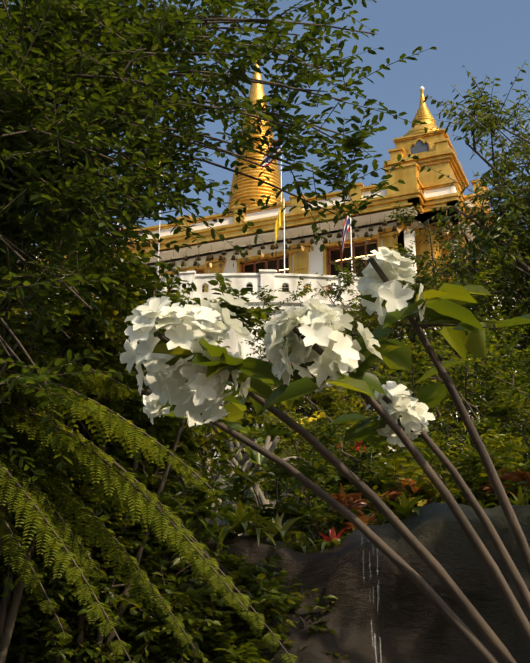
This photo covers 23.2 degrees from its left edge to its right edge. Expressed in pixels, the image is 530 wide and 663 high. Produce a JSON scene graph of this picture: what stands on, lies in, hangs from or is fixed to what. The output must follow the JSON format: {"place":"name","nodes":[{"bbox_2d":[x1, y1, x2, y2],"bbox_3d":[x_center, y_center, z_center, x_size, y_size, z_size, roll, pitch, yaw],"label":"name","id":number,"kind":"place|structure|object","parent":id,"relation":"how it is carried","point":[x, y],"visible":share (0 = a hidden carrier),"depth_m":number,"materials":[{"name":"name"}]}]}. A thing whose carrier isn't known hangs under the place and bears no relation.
{"place":"outdoors","nodes":[
{"label":"outdoors","id":0,"kind":"place"},
{"bbox_2d":[182,461,324,544],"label":"hill terrain","id":1,"kind":"structure","parent":0,"point":[218,521],"depth_m":36.44,"materials":[{"name":"green plant"}]},
{"bbox_2d":[0,395,152,662],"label":"shrub","id":2,"kind":"object","parent":1,"relation":"on","point":[95,552],"visible":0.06,"depth_m":9.51,"materials":[{"name":"green plant"}]},
{"bbox_2d":[1,232,196,446],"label":"shrub","id":3,"kind":"object","parent":1,"relation":"on","point":[16,311],"visible":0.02,"depth_m":10.98,"materials":[{"name":"green plant"}]},
{"bbox_2d":[0,488,199,662],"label":"shrub","id":4,"kind":"object","parent":1,"relation":"on","point":[15,649],"visible":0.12,"depth_m":9.39,"materials":[{"name":"green plant"}]},
{"bbox_2d":[0,491,219,662],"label":"shrub","id":5,"kind":"object","parent":1,"relation":"on","point":[119,537],"visible":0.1,"depth_m":9.46,"materials":[{"name":"green plant"}]},
{"bbox_2d":[0,165,223,662],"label":"tree","id":6,"kind":"object","parent":1,"relation":"on","point":[7,623],"visible":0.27,"depth_m":9.18,"materials":[{"name":"green plant"}]},
{"bbox_2d":[0,389,224,662],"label":"shrub","id":7,"kind":"object","parent":1,"relation":"on","point":[184,456],"visible":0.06,"depth_m":10.12,"materials":[{"name":"green plant"}]},
{"bbox_2d":[27,291,224,522],"bbox_3d":[-1.749,1.888,11.281,2.573,5.277,2.492,-9,-25,19],"label":"shrub","id":8,"kind":"object","parent":1,"relation":"on","point":[219,341],"depth_m":11.72,"materials":[{"name":"green plant"}]},
{"bbox_2d":[22,457,245,662],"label":"shrub","id":9,"kind":"object","parent":1,"relation":"on","point":[150,560],"visible":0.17,"depth_m":9.49,"materials":[{"name":"green plant"}]},
{"bbox_2d":[0,248,278,662],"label":"tree","id":10,"kind":"object","parent":1,"relation":"on","point":[164,428],"visible":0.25,"depth_m":9.72,"materials":[{"name":"green plant"}]},
{"bbox_2d":[0,298,279,662],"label":"shrub","id":11,"kind":"object","parent":1,"relation":"on","point":[90,329],"visible":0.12,"depth_m":9.58,"materials":[{"name":"green plant"}]},
{"bbox_2d":[0,321,297,662],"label":"tree fern","id":12,"kind":"object","parent":1,"relation":"on","point":[83,453],"visible":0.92,"depth_m":8.42,"materials":[{"name":"green plant"}]},
{"bbox_2d":[8,575,338,662],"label":"shrub","id":13,"kind":"object","parent":1,"relation":"on","point":[210,628],"visible":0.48,"depth_m":9.49,"materials":[{"name":"green plant"}]},
{"bbox_2d":[154,455,244,538],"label":"shrub","id":14,"kind":"object","parent":1,"relation":"on","point":[205,475],"depth_m":11.00,"materials":[{"name":"green plant"}]},
{"bbox_2d":[0,0,436,481],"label":"tree","id":15,"kind":"object","parent":1,"relation":"on","point":[53,55],"visible":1,"depth_m":7.72,"materials":[{"name":"green plant"}]},
{"bbox_2d":[110,515,347,662],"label":"shrub","id":16,"kind":"object","parent":1,"relation":"on","point":[266,597],"visible":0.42,"depth_m":9.99,"materials":[{"name":"green plant"}]},
{"bbox_2d":[190,372,279,511],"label":"shrub","id":17,"kind":"object","parent":1,"relation":"on","point":[245,422],"visible":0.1,"depth_m":29.57,"materials":[{"name":"green plant"}]},
{"bbox_2d":[186,423,305,535],"bbox_3d":[-0.261,2.758,17.100,2.031,3.340,3.312,12,-26,-25],"label":"frangipani tree","id":18,"kind":"object","parent":1,"relation":"on","point":[259,458],"visible":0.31,"depth_m":16.84,"materials":[{"name":"grey plant"}]},
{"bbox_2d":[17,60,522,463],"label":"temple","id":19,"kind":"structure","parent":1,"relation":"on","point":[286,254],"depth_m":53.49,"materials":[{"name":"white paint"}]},
{"bbox_2d":[241,276,372,415],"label":"shrub","id":20,"kind":"object","parent":1,"relation":"on","point":[304,292],"visible":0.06,"depth_m":32.13,"materials":[{"name":"green plant"}]},
{"bbox_2d":[253,379,371,496],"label":"shrub","id":21,"kind":"object","parent":1,"relation":"on","point":[328,399],"visible":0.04,"depth_m":25.52,"materials":[{"name":"green plant"}]},
{"bbox_2d":[227,409,411,552],"bbox_3d":[0.851,3.026,18.602,2.966,3.598,2.981,-9,-25,19],"label":"shrub","id":22,"kind":"object","parent":1,"relation":"on","point":[360,471],"visible":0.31,"depth_m":18.38,"materials":[{"name":"green plant"}]},
{"bbox_2d":[250,297,397,410],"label":"shrub","id":23,"kind":"object","parent":1,"relation":"on","point":[271,314],"visible":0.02,"depth_m":32.38,"materials":[{"name":"green plant"}]},
{"bbox_2d":[142,502,529,662],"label":"rock","id":24,"kind":"object","parent":1,"relation":"on","point":[384,608],"visible":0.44,"depth_m":10.49,"materials":[{"name":"grey stone"}]},
{"bbox_2d":[203,519,227,537],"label":"plant","id":25,"kind":"object","parent":24,"relation":"on","point":[215,525],"visible":0.19,"depth_m":11.19,"materials":[{"name":"green plant"}]},
{"bbox_2d":[177,416,296,536],"bbox_3d":[-1.083,2.514,16.214,2.746,3.075,2.635,-9,-25,19],"label":"frangipani tree","id":26,"kind":"object","parent":24,"relation":"on","point":[241,447],"visible":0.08,"depth_m":16.73,"materials":[{"name":"grey plant"}]},
{"bbox_2d":[203,499,283,553],"bbox_3d":[-0.231,1.737,11.000,0.684,0.529,0.695,13,-27,-27],"label":"bromeliad","id":27,"kind":"object","parent":24,"relation":"on","point":[242,515],"visible":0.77,"depth_m":10.94,"materials":[{"name":"green plant"}]},
{"bbox_2d":[230,504,285,543],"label":"plant","id":28,"kind":"object","parent":24,"relation":"on","point":[257,530],"visible":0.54,"depth_m":10.96,"materials":[{"name":"green plant"}]},
{"bbox_2d":[223,449,332,543],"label":"shrub","id":29,"kind":"object","parent":24,"relation":"on","point":[289,507],"visible":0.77,"depth_m":11.98,"materials":[{"name":"green plant"}]},
{"bbox_2d":[255,514,315,549],"bbox_3d":[0.087,1.825,11.189,0.626,0.516,0.656,4,-24,-9],"label":"bromeliad","id":30,"kind":"object","parent":24,"relation":"on","point":[286,526],"visible":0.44,"depth_m":11.15,"materials":[{"name":"green plant"}]},
{"bbox_2d":[288,536,318,552],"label":"plant","id":31,"kind":"object","parent":24,"relation":"on","point":[301,548],"visible":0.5,"depth_m":11.23,"materials":[{"name":"green plant"}]},
{"bbox_2d":[308,527,345,552],"bbox_3d":[0.584,1.847,10.978,0.480,0.373,0.488,-17,-29,34],"label":"bromeliad","id":32,"kind":"object","parent":24,"relation":"on","point":[333,540],"visible":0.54,"depth_m":10.97,"materials":[{"name":"red plant"}]},
{"bbox_2d":[289,499,372,551],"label":"shrub","id":33,"kind":"object","parent":24,"relation":"on","point":[335,522],"visible":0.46,"depth_m":11.75,"materials":[{"name":"green plant"}]},
{"bbox_2d":[316,474,430,535],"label":"shrub","id":34,"kind":"object","parent":24,"relation":"on","point":[392,494],"visible":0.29,"depth_m":11.95,"materials":[{"name":"brown plant"}]},
{"bbox_2d":[359,501,404,524],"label":"plant","id":35,"kind":"object","parent":24,"relation":"on","point":[382,517],"visible":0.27,"depth_m":11.14,"materials":[{"name":"green plant"}]},
{"bbox_2d":[377,491,426,524],"bbox_3d":[1.244,1.595,11.161,0.583,0.398,0.567,8,-25,-17],"label":"bromeliad","id":36,"kind":"object","parent":24,"relation":"on","point":[405,511],"visible":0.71,"depth_m":11.13,"materials":[{"name":"green plant"}]},
{"bbox_2d":[365,450,456,514],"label":"shrub","id":37,"kind":"object","parent":24,"relation":"on","point":[395,477],"visible":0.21,"depth_m":11.88,"materials":[{"name":"green plant"}]},
{"bbox_2d":[398,450,492,506],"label":"shrub","id":38,"kind":"object","parent":24,"relation":"on","point":[467,459],"visible":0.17,"depth_m":11.77,"materials":[{"name":"green plant"}]},
{"bbox_2d":[373,440,528,505],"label":"yellow leaf shrub","id":39,"kind":"object","parent":24,"relation":"on","point":[502,460],"visible":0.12,"depth_m":12.21,"materials":[{"name":"brown plant"}]},
{"bbox_2d":[467,499,496,508],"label":"plant","id":40,"kind":"object","parent":24,"relation":"on","point":[481,505],"visible":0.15,"depth_m":11.18,"materials":[{"name":"green plant"}]},
{"bbox_2d":[444,460,529,507],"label":"shrub","id":41,"kind":"object","parent":24,"relation":"on","point":[479,477],"visible":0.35,"depth_m":11.81,"materials":[{"name":"green plant"}]},
{"bbox_2d":[477,468,529,504],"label":"shrub","id":42,"kind":"object","parent":24,"relation":"on","point":[521,476],"visible":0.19,"depth_m":11.81,"materials":[{"name":"brown plant"}]},
{"bbox_2d":[492,485,529,514],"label":"plant","id":43,"kind":"object","parent":24,"relation":"on","point":[519,501],"visible":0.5,"depth_m":11.20,"materials":[{"name":"green plant"}]},
{"bbox_2d":[255,292,421,449],"bbox_3d":[1.647,1.811,29.607,4.257,5.449,3.493,19,-30,-37],"label":"shrub","id":44,"kind":"object","parent":1,"relation":"on","point":[365,320],"visible":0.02,"depth_m":29.53,"materials":[{"name":"green plant"}]},
{"bbox_2d":[228,322,479,513],"bbox_3d":[1.833,2.348,22.654,4.621,4.776,5.630,-9,-25,19],"label":"shrub","id":45,"kind":"object","parent":1,"relation":"on","point":[441,406],"visible":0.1,"depth_m":22.58,"materials":[{"name":"green plant"}]},
{"bbox_2d":[310,256,468,403],"bbox_3d":[3.221,1.337,32.302,3.840,7.291,5.078,3,-24,-6],"label":"shrub","id":46,"kind":"object","parent":1,"relation":"on","point":[348,280],"visible":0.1,"depth_m":33.67,"materials":[{"name":"green plant"}]},
{"bbox_2d":[261,357,517,505],"bbox_3d":[1.119,1.239,22.065,4.734,9.187,19.554,0,-24,-1],"label":"shrub","id":47,"kind":"object","parent":1,"relation":"on","point":[419,503],"visible":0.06,"depth_m":29.81,"materials":[{"name":"green plant"}]},
{"bbox_2d":[282,254,498,436],"bbox_3d":[3.285,1.829,31.221,5.205,6.363,4.745,-19,-30,37],"label":"shrub","id":48,"kind":"object","parent":1,"relation":"on","point":[356,321],"visible":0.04,"depth_m":30.83,"materials":[{"name":"green plant"}]},
{"bbox_2d":[300,417,502,517],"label":"shrub","id":49,"kind":"object","parent":1,"relation":"on","point":[369,453],"visible":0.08,"depth_m":18.26,"materials":[{"name":"green plant"}]},
{"bbox_2d":[333,320,529,487],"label":"shrub","id":50,"kind":"object","parent":1,"relation":"on","point":[504,380],"visible":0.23,"depth_m":20.47,"materials":[{"name":"green plant"}]},
{"bbox_2d":[337,240,528,420],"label":"shrub","id":51,"kind":"object","parent":1,"relation":"on","point":[425,289],"visible":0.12,"depth_m":29.22,"materials":[{"name":"green plant"}]},
{"bbox_2d":[356,201,509,451],"bbox_3d":[4.571,1.092,31.666,4.514,8.431,3.972,-2,-24,4],"label":"shrub","id":52,"kind":"object","parent":1,"relation":"on","point":[403,217],"visible":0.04,"depth_m":32.10,"materials":[{"name":"green plant"}]},
{"bbox_2d":[371,387,529,484],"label":"shrub","id":53,"kind":"object","parent":1,"relation":"on","point":[513,429],"visible":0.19,"depth_m":19.20,"materials":[{"name":"green plant"}]},
{"bbox_2d":[376,240,529,456],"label":"shrub","id":54,"kind":"object","parent":1,"relation":"on","point":[409,327],"visible":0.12,"depth_m":27.13,"materials":[{"name":"green plant"}]},
{"bbox_2d":[383,62,529,371],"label":"tall tree","id":55,"kind":"object","parent":1,"relation":"on","point":[506,226],"visible":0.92,"depth_m":26.06,"materials":[{"name":"green plant"}]},
{"bbox_2d":[384,423,528,505],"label":"shrub","id":56,"kind":"object","parent":1,"relation":"on","point":[494,446],"visible":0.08,"depth_m":16.79,"materials":[{"name":"green plant"}]},
{"bbox_2d":[391,165,529,407],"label":"shrub","id":57,"kind":"object","parent":1,"relation":"on","point":[437,239],"visible":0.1,"depth_m":31.06,"materials":[{"name":"green plant"}]},
{"bbox_2d":[415,243,529,455],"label":"shrub","id":58,"kind":"object","parent":1,"relation":"on","point":[510,329],"visible":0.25,"depth_m":24.45,"materials":[{"name":"green plant"}]},
{"bbox_2d":[441,382,529,505],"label":"shrub","id":59,"kind":"object","parent":1,"relation":"on","point":[502,409],"visible":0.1,"depth_m":17.62,"materials":[{"name":"green plant"}]},
{"bbox_2d":[0,0,529,275],"label":"sky","id":60,"kind":"structure","parent":0,"point":[491,38],"materials":[{"name":"blue"}]},
{"bbox_2d":[120,246,529,662],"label":"white flower shrub","id":61,"kind":"object","parent":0,"point":[193,368],"visible":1,"depth_m":1.19,"materials":[{"name":"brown plant"}]}
]}

